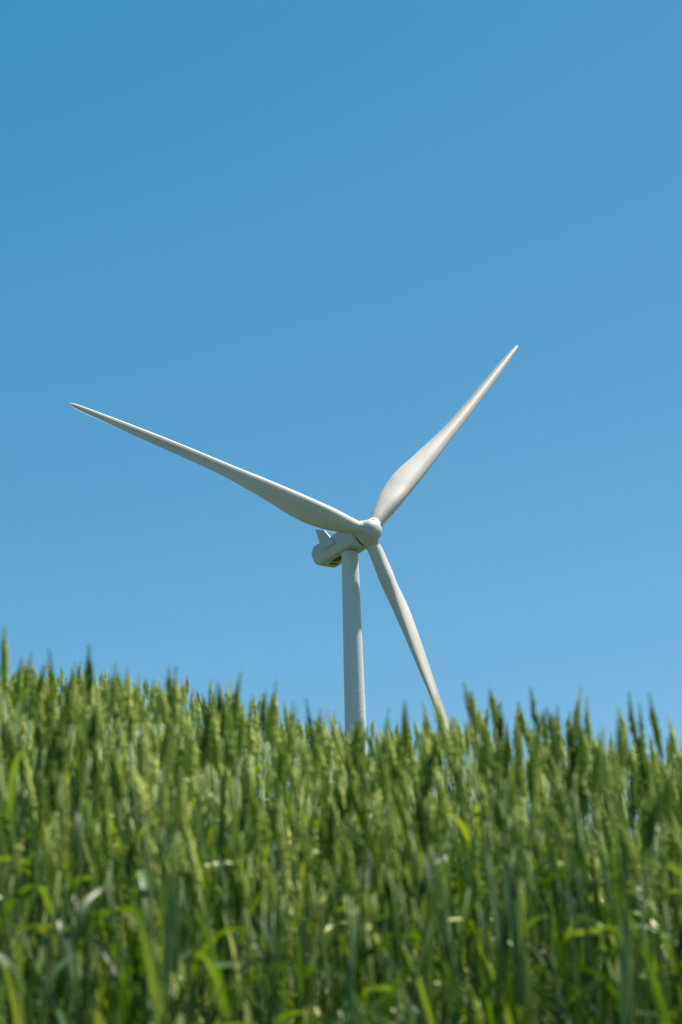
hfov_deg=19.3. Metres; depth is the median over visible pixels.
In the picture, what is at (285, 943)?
wheat stalk
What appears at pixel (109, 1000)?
wheat stalk
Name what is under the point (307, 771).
wheat stalk
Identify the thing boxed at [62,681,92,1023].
wheat stalk
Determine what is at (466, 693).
wheat stalk
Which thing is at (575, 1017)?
wheat stalk
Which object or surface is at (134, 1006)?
wheat stalk
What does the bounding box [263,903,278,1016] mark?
wheat stalk
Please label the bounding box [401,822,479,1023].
wheat stalk
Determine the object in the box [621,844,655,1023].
wheat stalk
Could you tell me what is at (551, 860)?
wheat stalk
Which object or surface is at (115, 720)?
wheat stalk
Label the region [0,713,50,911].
wheat stalk
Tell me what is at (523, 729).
wheat stalk
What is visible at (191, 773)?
wheat stalk
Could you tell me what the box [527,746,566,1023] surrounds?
wheat stalk
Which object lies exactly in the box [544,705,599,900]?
wheat stalk
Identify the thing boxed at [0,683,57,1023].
wheat stalk
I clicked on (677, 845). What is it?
wheat stalk
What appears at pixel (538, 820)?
wheat stalk
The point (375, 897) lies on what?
wheat stalk
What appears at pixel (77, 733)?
wheat stalk
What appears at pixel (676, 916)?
wheat stalk
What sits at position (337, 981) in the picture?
wheat stalk
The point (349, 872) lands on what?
wheat stalk
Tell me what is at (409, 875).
wheat stalk
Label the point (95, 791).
wheat stalk
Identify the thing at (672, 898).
wheat stalk
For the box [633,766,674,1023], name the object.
wheat stalk
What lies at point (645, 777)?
wheat stalk
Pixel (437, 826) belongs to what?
wheat stalk
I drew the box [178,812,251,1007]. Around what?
wheat stalk
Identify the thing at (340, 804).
wheat stalk
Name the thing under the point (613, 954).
wheat stalk
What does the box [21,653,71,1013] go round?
wheat stalk
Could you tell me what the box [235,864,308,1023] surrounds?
wheat stalk
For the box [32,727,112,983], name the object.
wheat stalk
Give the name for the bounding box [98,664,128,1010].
wheat stalk
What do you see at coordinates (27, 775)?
wheat stalk
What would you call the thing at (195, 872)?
wheat stalk
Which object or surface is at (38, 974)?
wheat stalk
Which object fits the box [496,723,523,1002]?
wheat stalk
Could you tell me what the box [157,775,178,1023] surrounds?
wheat stalk
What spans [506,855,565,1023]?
wheat stalk
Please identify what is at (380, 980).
wheat stalk
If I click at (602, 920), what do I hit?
wheat stalk
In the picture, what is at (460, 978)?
wheat stalk
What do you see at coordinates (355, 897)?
wheat stalk
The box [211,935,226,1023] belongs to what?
wheat stalk
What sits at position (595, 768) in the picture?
wheat stalk
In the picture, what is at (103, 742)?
wheat stalk
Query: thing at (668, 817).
wheat stalk
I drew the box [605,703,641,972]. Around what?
wheat stalk
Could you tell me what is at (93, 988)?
wheat stalk
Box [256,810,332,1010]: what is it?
wheat stalk
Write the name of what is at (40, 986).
wheat stalk
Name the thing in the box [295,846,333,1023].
wheat stalk
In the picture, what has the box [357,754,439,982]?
wheat stalk
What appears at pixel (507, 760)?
wheat stalk
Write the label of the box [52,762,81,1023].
wheat stalk
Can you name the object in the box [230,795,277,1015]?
wheat stalk
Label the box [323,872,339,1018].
wheat stalk
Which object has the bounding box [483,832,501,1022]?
wheat stalk
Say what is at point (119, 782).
wheat stalk
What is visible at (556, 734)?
wheat stalk
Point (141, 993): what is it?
wheat stalk
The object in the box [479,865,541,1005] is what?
wheat stalk
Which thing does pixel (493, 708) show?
wheat stalk
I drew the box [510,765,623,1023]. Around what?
wheat stalk
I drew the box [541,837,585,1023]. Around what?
wheat stalk
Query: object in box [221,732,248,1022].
wheat stalk
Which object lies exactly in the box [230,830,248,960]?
wheat stalk
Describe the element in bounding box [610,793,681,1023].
wheat stalk
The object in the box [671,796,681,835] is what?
wheat stalk
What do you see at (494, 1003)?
wheat stalk
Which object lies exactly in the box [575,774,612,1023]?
wheat stalk
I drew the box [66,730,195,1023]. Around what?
wheat stalk
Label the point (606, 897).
wheat stalk
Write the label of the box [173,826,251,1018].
wheat stalk
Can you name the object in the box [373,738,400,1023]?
wheat stalk
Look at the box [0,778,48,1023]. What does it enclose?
wheat stalk
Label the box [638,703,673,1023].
wheat stalk
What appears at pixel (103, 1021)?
wheat stalk
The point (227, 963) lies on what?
wheat stalk
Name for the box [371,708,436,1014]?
wheat stalk
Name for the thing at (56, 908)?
wheat stalk
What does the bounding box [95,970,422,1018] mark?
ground
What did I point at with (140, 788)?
wheat stalk
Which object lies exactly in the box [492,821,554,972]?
wheat stalk
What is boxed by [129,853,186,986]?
wheat stalk
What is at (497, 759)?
wheat stalk
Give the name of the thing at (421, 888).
wheat stalk
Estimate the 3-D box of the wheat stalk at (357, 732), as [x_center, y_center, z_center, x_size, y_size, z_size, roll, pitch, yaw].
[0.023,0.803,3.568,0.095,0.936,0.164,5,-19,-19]
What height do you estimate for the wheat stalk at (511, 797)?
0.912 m
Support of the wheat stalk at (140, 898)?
on the ground
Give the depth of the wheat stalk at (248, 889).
3.24 m
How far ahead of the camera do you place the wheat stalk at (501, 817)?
3.05 m
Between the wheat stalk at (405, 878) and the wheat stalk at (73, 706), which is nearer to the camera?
the wheat stalk at (405, 878)
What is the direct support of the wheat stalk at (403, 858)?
on the ground
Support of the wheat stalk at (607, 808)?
on the ground
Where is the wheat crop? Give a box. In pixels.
[0,660,681,1023]
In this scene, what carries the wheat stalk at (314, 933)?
on the ground
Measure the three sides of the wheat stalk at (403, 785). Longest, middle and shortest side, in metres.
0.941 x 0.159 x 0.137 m
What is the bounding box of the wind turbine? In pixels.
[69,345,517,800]
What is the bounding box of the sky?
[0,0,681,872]
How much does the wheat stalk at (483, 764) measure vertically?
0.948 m
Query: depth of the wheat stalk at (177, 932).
2.90 m
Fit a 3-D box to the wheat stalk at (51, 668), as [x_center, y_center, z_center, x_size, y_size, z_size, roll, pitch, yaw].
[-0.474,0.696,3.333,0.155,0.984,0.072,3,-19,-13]
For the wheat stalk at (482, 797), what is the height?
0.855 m
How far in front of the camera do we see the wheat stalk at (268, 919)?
3.30 m
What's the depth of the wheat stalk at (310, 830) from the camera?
3.11 m
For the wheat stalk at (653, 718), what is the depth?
3.67 m
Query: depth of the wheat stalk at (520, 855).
2.77 m
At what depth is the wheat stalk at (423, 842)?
2.91 m
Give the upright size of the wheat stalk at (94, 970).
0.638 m
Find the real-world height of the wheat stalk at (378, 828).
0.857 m
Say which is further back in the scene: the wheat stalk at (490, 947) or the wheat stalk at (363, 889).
the wheat stalk at (490, 947)
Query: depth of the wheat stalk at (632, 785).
3.35 m
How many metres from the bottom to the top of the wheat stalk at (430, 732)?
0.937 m
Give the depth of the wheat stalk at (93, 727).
3.10 m
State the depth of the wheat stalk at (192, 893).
2.81 m
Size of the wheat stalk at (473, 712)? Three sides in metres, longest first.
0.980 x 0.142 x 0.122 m
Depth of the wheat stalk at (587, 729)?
3.82 m
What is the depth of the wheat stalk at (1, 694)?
3.03 m
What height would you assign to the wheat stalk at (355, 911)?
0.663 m
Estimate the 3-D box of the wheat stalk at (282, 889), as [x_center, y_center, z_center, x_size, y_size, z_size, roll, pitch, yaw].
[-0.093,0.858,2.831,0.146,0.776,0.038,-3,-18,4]
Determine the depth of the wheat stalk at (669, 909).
3.44 m
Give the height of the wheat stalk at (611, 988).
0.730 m
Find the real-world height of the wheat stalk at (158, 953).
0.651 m
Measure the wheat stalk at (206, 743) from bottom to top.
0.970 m
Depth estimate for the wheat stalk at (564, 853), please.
2.85 m
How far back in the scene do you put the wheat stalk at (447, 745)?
3.63 m
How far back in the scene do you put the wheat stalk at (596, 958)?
2.96 m
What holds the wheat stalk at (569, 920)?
on the ground
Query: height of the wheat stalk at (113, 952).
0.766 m
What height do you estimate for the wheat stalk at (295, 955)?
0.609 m
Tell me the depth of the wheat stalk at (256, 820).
2.96 m
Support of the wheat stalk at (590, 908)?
on the ground
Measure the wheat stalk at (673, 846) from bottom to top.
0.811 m
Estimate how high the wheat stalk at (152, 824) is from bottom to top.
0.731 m
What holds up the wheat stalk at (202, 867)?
on the ground
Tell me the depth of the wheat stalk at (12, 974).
2.82 m
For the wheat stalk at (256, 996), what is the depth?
3.13 m
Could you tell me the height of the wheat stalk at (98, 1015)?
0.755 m
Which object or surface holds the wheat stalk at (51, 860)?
on the ground
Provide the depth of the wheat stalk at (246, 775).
3.38 m
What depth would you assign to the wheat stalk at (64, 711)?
3.25 m
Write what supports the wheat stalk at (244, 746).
on the ground
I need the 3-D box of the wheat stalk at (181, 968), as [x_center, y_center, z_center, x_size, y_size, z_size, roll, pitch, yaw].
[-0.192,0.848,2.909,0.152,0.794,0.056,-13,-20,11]
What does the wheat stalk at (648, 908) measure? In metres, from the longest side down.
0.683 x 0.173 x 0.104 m
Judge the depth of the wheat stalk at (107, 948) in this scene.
3.30 m
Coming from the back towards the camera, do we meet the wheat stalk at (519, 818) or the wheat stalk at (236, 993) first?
the wheat stalk at (519, 818)
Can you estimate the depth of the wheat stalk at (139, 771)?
3.35 m
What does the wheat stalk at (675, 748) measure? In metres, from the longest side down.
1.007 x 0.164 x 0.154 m
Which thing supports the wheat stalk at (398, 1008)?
on the ground
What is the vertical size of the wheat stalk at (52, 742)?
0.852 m
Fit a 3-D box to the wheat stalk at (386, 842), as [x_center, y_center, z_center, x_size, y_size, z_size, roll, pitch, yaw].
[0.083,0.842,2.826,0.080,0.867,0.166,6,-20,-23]
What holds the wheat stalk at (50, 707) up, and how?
on the ground
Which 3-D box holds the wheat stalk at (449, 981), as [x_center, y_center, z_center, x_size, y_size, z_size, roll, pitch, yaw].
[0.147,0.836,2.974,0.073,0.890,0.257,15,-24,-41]
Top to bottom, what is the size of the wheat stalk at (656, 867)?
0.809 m
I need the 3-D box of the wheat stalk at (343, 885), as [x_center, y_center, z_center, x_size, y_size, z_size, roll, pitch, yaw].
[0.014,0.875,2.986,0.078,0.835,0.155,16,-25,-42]
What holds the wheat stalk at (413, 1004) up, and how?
on the ground
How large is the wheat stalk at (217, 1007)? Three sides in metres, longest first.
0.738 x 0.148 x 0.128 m
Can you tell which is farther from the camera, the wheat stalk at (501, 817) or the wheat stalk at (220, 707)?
the wheat stalk at (220, 707)
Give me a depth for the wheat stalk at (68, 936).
2.77 m
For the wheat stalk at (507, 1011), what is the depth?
3.08 m
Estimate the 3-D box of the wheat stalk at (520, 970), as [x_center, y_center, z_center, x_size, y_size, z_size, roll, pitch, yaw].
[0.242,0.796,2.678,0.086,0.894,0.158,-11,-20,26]
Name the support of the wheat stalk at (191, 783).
on the ground
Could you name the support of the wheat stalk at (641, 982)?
on the ground
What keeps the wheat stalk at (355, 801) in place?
on the ground
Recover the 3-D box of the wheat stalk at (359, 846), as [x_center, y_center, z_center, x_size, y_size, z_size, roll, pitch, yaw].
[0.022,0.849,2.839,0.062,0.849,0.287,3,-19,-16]
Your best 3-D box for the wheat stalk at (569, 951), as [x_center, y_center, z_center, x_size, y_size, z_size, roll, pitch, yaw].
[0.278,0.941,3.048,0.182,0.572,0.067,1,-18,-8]
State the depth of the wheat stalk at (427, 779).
3.17 m
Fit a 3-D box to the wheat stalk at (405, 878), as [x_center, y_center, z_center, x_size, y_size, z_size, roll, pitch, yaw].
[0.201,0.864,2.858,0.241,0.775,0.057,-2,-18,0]
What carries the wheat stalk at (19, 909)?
on the ground
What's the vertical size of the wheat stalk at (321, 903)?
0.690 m
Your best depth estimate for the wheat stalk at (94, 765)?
3.24 m
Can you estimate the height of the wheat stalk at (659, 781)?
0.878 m
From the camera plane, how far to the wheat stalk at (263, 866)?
2.76 m
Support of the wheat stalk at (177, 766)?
on the ground
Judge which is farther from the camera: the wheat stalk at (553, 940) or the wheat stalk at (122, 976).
the wheat stalk at (553, 940)
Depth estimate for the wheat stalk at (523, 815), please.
3.43 m
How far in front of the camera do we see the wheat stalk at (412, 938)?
3.23 m
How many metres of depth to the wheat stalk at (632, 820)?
3.55 m
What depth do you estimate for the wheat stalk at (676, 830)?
3.40 m
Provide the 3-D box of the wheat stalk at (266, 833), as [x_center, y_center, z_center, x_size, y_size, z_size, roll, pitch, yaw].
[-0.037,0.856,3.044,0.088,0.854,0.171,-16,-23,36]
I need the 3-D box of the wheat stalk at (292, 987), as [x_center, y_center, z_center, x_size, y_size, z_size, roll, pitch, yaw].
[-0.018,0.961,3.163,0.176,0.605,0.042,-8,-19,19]
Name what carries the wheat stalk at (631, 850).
on the ground
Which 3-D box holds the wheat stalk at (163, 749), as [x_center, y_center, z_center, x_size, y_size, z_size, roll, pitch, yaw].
[-0.309,0.759,3.242,0.276,0.888,0.081,-2,-18,-1]
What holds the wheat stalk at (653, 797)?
on the ground
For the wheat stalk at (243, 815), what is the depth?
3.25 m
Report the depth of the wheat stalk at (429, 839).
3.07 m
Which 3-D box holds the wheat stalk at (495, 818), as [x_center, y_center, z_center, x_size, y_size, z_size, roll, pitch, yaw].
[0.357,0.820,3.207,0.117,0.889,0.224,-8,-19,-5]
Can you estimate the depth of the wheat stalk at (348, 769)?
3.53 m
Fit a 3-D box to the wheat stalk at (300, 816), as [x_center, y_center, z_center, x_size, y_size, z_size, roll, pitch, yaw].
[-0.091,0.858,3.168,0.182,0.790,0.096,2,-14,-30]
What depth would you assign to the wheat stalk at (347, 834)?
3.22 m
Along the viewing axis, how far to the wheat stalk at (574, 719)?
3.77 m
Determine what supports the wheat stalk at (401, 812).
on the ground
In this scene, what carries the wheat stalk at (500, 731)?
on the ground
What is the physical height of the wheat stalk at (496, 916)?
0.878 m
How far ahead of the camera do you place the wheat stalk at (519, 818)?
3.04 m
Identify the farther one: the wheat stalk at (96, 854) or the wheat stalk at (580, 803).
the wheat stalk at (580, 803)
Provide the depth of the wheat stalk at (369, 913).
3.24 m
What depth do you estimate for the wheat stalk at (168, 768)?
3.00 m
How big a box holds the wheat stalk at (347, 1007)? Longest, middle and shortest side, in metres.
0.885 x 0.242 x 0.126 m
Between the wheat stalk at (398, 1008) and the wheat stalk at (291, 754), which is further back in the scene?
the wheat stalk at (291, 754)
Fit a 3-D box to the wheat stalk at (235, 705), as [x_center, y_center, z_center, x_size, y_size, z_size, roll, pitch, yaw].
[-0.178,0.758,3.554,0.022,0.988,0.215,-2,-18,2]
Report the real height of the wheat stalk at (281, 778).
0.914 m
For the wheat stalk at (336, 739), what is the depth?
3.81 m
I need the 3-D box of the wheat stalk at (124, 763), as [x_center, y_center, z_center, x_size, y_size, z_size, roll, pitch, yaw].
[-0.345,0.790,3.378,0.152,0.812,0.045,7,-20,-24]
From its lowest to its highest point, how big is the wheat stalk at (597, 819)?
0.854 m
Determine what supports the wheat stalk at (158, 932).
on the ground
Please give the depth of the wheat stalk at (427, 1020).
2.99 m
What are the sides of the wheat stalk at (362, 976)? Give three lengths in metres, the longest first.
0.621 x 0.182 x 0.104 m
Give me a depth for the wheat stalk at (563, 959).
2.84 m
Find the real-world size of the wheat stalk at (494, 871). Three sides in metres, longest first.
0.861 x 0.167 x 0.157 m
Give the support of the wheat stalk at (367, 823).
on the ground
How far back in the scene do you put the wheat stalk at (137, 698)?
3.77 m
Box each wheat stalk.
[0,625,57,1023]
[0,680,47,1023]
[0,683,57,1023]
[0,690,146,1023]
[0,702,98,1023]
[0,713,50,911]
[0,746,104,1019]
[0,767,45,1023]
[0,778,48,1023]
[0,803,8,966]
[0,835,25,1005]
[1,725,58,1023]
[3,757,104,1023]
[4,678,87,1023]
[6,758,150,1021]
[7,672,55,1023]
[8,658,47,1023]
[10,940,40,1023]
[15,762,118,1023]
[18,730,47,1021]
[21,647,96,1023]
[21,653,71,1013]
[23,790,85,1009]
[24,743,98,1023]
[27,952,57,1023]
[28,707,43,1023]
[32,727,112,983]
[33,760,119,1023]
[35,688,137,1012]
[35,716,125,1008]
[35,751,106,1023]
[41,790,109,1023]
[44,713,112,1023]
[44,716,90,1023]
[45,839,79,1023]
[49,810,107,1023]
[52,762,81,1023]
[55,839,117,1012]
[57,662,119,976]
[57,768,110,1022]
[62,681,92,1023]
[66,717,231,1015]
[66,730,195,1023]
[70,710,153,1022]
[70,723,163,1023]
[80,847,131,1023]
[81,694,174,1023]
[82,640,93,990]
[83,820,176,1023]
[86,691,173,1004]
[86,839,160,1023]
[87,971,104,1007]
[92,741,158,1022]
[92,785,120,992]
[94,675,167,948]
[95,740,116,1023]
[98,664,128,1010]
[98,808,114,1023]
[101,796,138,1023]
[102,756,144,994]
[105,879,128,1023]
[107,980,118,1010]
[109,679,172,1023]
[109,773,212,1023]
[112,746,203,1023]
[117,714,180,1023]
[117,793,172,1023]
[121,765,202,1023]
[123,721,202,1023]
[123,766,248,1023]
[124,760,143,980]
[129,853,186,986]
[129,975,140,1023]
[130,666,209,1014]
[140,722,217,1014]
[141,765,166,1023]
[146,774,185,1023]
[147,835,241,1023]
[149,866,169,1023]
[150,936,183,1023]
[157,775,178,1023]
[164,717,244,1023]
[165,665,230,1023]
[166,853,227,1023]
[168,677,230,1017]
[168,707,261,1021]
[169,970,194,1023]
[171,677,245,888]
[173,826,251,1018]
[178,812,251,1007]
[179,798,273,1023]
[179,816,225,1023]
[179,895,268,1022]
[182,861,297,1023]
[185,716,254,1017]
[186,697,232,1023]
[195,852,220,1023]
[197,802,271,1023]
[199,723,272,962]
[205,782,250,1020]
[209,876,329,1003]
[210,704,295,1023]
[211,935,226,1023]
[214,683,229,947]
[219,803,315,1023]
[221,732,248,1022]
[221,802,322,1023]
[221,865,252,1023]
[222,717,254,1023]
[225,730,294,976]
[225,851,288,1021]
[229,970,240,1021]
[230,750,275,1022]
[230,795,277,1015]
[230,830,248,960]
[231,672,244,975]
[232,848,314,1023]
[234,977,266,1023]
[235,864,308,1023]
[251,931,328,1022]
[253,795,302,1023]
[253,967,270,1001]
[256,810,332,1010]
[256,825,325,1023]
[259,689,280,978]
[263,730,340,1022]
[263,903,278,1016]
[265,734,306,1017]
[265,860,278,1023]
[276,809,318,1023]
[278,845,346,1022]
[278,915,291,1023]
[279,932,298,1023]
[281,742,355,1023]
[287,762,339,1023]
[288,700,330,1023]
[293,810,429,1023]
[294,697,338,969]
[294,888,318,1023]
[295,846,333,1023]
[295,939,306,1009]
[305,891,326,1021]
[305,895,371,1023]
[307,779,400,1015]
[317,718,363,965]
[318,806,409,1001]
[323,779,398,993]
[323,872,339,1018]
[325,781,359,1023]
[326,705,406,960]
[327,956,387,1016]
[330,861,427,1023]
[331,771,397,1009]
[332,775,426,1023]
[332,836,414,1021]
[333,717,362,968]
[333,865,377,1023]
[334,796,410,1023]
[334,825,394,1022]
[336,822,385,1023]
[337,814,417,1023]
[338,861,397,1023]
[340,753,391,1023]
[342,740,402,1003]
[345,771,408,1002]
[348,858,444,1023]
[350,753,368,1023]
[350,873,377,1023]
[354,822,391,1013]
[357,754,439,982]
[357,801,500,1016]
[359,797,411,1023]
[359,968,373,1023]
[361,829,374,1023]
[365,789,484,1013]
[368,787,444,1023]
[368,820,446,1023]
[369,790,449,1023]
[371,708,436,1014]
[372,756,436,1023]
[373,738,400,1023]
[373,809,474,1023]
[374,697,461,1023]
[374,734,438,1023]
[380,756,463,996]
[385,746,468,1023]
[385,771,485,1023]
[388,795,471,988]
[389,900,423,1021]
[393,778,476,1023]
[394,982,402,1023]
[400,865,456,1023]
[400,903,436,1016]
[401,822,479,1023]
[411,778,454,1019]
[415,780,475,1023]
[420,733,492,1005]
[420,750,540,1012]
[422,701,445,995]
[424,989,429,1023]
[429,978,444,1014]
[434,692,496,965]
[442,741,521,1013]
[448,724,489,1022]
[456,786,523,1023]
[460,701,502,986]
[460,838,505,1023]
[461,678,548,1021]
[464,718,516,1023]
[467,778,539,1022]
[468,738,502,1023]
[469,689,544,1022]
[469,985,483,1023]
[475,780,515,1023]
[477,773,539,1023]
[479,684,546,1002]
[479,788,543,975]
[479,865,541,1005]
[480,769,534,1021]
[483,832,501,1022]
[484,865,517,1023]
[484,920,515,1023]
[486,744,602,1021]
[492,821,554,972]
[494,790,549,1023]
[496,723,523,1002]
[497,738,553,1023]
[502,826,530,1023]
[504,802,558,1019]
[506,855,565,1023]
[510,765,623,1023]
[514,796,609,1023]
[518,702,599,985]
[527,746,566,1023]
[527,772,582,1023]
[530,686,608,1021]
[531,939,572,1023]
[532,688,581,1023]
[532,805,585,1021]
[533,836,581,1014]
[534,721,642,1022]
[534,724,672,1023]
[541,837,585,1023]
[544,705,575,912]
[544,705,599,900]
[545,755,600,1023]
[546,786,654,1023]
[547,742,579,1023]
[549,718,644,1023]
[550,707,611,1023]
[551,806,612,1023]
[552,728,651,1023]
[554,765,617,968]
[558,814,573,1023]
[561,755,591,1023]
[568,874,635,1016]
[571,791,670,992]
[571,833,670,1012]
[575,765,617,1023]
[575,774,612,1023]
[584,696,640,1017]
[586,932,605,1023]
[591,793,667,1023]
[594,751,632,949]
[594,788,620,1023]
[595,714,630,994]
[600,778,653,1011]
[602,876,667,999]
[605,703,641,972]
[609,771,681,1019]
[610,743,624,984]
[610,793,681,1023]
[614,812,681,1023]
[615,789,670,1023]
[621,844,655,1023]
[626,745,676,925]
[627,689,681,909]
[628,761,655,1023]
[628,796,643,1023]
[630,757,671,1010]
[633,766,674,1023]
[637,792,681,1018]
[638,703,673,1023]
[638,750,681,997]
[643,845,681,1002]
[646,896,677,1023]
[647,690,666,777]
[648,789,681,1023]
[649,807,681,935]
[659,885,678,1014]
[660,715,681,838]
[662,857,680,1023]
[663,814,681,895]
[668,826,681,859]
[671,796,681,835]
[674,897,681,931]
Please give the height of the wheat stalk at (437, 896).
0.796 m
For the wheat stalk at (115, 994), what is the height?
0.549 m
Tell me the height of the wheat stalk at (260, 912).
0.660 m
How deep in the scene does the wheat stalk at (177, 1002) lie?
2.64 m
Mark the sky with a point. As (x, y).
(286, 243)
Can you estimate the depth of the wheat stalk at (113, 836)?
3.46 m
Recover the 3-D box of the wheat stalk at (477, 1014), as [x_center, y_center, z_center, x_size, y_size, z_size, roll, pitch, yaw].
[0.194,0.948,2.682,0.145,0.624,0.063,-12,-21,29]
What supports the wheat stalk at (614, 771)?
on the ground
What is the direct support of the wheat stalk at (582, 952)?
on the ground
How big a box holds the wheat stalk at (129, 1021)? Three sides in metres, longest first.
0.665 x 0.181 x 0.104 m
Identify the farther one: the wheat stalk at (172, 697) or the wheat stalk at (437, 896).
the wheat stalk at (172, 697)
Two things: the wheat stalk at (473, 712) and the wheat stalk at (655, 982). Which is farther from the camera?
the wheat stalk at (473, 712)
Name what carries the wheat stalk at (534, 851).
on the ground
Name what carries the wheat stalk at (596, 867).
on the ground
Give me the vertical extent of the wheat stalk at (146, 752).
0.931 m
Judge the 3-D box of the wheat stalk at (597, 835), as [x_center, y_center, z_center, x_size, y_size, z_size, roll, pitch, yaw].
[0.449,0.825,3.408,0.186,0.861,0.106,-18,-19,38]
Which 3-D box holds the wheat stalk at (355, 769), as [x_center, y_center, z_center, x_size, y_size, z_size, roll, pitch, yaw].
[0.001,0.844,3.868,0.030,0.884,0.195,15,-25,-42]
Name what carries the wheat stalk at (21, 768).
on the ground
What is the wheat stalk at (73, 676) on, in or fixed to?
on the ground
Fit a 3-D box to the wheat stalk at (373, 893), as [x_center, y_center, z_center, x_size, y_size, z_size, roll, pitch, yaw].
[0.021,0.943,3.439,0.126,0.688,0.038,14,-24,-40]
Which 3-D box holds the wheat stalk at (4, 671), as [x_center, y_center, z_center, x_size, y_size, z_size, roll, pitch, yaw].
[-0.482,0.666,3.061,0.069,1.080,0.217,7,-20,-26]
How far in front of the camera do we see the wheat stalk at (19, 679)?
3.52 m
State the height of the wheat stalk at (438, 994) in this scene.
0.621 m
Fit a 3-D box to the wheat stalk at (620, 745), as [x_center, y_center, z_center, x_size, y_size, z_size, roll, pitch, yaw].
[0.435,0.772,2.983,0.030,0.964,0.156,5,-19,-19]
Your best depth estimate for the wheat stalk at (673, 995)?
3.04 m
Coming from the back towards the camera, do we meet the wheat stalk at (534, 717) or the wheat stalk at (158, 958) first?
the wheat stalk at (534, 717)
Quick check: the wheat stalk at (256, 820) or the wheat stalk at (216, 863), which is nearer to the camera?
the wheat stalk at (256, 820)
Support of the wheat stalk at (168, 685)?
on the ground
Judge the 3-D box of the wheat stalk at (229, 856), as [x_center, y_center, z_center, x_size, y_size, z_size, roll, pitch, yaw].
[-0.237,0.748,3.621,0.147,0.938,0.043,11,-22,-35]
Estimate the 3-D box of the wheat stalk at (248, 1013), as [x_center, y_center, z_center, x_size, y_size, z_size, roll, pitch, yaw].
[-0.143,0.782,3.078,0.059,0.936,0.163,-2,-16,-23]
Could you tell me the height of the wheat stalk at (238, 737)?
0.914 m
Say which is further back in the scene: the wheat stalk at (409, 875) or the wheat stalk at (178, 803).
the wheat stalk at (409, 875)
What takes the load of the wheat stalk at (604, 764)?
on the ground
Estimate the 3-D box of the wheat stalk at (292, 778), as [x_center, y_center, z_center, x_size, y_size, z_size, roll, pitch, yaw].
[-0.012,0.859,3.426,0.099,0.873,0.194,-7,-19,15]
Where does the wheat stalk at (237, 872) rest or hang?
on the ground
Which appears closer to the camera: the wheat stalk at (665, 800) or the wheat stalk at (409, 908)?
the wheat stalk at (665, 800)
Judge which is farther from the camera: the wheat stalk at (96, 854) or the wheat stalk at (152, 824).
the wheat stalk at (152, 824)
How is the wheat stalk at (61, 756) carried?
on the ground
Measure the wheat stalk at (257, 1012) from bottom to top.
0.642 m
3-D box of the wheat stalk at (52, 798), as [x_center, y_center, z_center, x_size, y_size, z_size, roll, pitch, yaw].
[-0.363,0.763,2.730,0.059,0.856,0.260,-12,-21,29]
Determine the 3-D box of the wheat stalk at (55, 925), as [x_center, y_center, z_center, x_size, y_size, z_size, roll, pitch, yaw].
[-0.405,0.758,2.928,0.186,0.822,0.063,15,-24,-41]
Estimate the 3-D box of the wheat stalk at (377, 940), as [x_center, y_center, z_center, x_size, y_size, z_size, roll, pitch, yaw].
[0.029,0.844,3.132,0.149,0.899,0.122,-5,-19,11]
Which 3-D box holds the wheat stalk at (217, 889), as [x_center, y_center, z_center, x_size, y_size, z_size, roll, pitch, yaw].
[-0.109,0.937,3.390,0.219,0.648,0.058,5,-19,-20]
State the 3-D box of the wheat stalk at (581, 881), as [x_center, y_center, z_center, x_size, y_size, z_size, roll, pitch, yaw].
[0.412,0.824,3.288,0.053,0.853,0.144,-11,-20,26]
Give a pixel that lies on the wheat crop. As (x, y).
(159, 710)
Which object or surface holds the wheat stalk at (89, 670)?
on the ground
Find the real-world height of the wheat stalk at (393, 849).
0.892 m
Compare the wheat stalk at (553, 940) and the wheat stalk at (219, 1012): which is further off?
the wheat stalk at (553, 940)
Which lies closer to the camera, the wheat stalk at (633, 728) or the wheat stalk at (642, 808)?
the wheat stalk at (642, 808)
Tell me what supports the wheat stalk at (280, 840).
on the ground
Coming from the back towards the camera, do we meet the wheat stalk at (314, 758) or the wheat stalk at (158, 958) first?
the wheat stalk at (314, 758)
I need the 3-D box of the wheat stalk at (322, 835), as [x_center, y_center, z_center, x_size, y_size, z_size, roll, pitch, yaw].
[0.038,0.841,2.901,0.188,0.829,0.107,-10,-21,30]
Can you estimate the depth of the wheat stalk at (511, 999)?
3.16 m
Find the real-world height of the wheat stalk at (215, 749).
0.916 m
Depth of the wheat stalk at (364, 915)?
2.94 m
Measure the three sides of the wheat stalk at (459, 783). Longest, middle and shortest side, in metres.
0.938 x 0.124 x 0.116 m
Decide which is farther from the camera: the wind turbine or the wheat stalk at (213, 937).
the wind turbine
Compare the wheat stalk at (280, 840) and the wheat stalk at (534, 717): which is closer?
the wheat stalk at (280, 840)
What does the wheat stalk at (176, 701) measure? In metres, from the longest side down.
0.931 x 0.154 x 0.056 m
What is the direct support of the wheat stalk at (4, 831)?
on the ground
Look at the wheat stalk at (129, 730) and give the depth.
3.04 m
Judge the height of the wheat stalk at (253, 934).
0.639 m
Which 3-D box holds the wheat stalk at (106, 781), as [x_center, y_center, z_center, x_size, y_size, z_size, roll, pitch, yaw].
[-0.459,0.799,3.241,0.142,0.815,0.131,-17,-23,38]
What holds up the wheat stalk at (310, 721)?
on the ground
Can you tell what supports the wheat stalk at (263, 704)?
on the ground
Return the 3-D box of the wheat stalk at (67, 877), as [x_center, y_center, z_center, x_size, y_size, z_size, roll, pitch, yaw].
[-0.428,0.734,3.370,0.205,0.915,0.078,5,-19,-19]
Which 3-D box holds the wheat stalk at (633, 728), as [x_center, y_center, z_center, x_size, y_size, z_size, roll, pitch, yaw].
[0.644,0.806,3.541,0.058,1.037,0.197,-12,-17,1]
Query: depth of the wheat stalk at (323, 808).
3.40 m
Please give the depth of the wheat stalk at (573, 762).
3.15 m
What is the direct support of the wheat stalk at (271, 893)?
on the ground
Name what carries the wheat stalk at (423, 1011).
on the ground

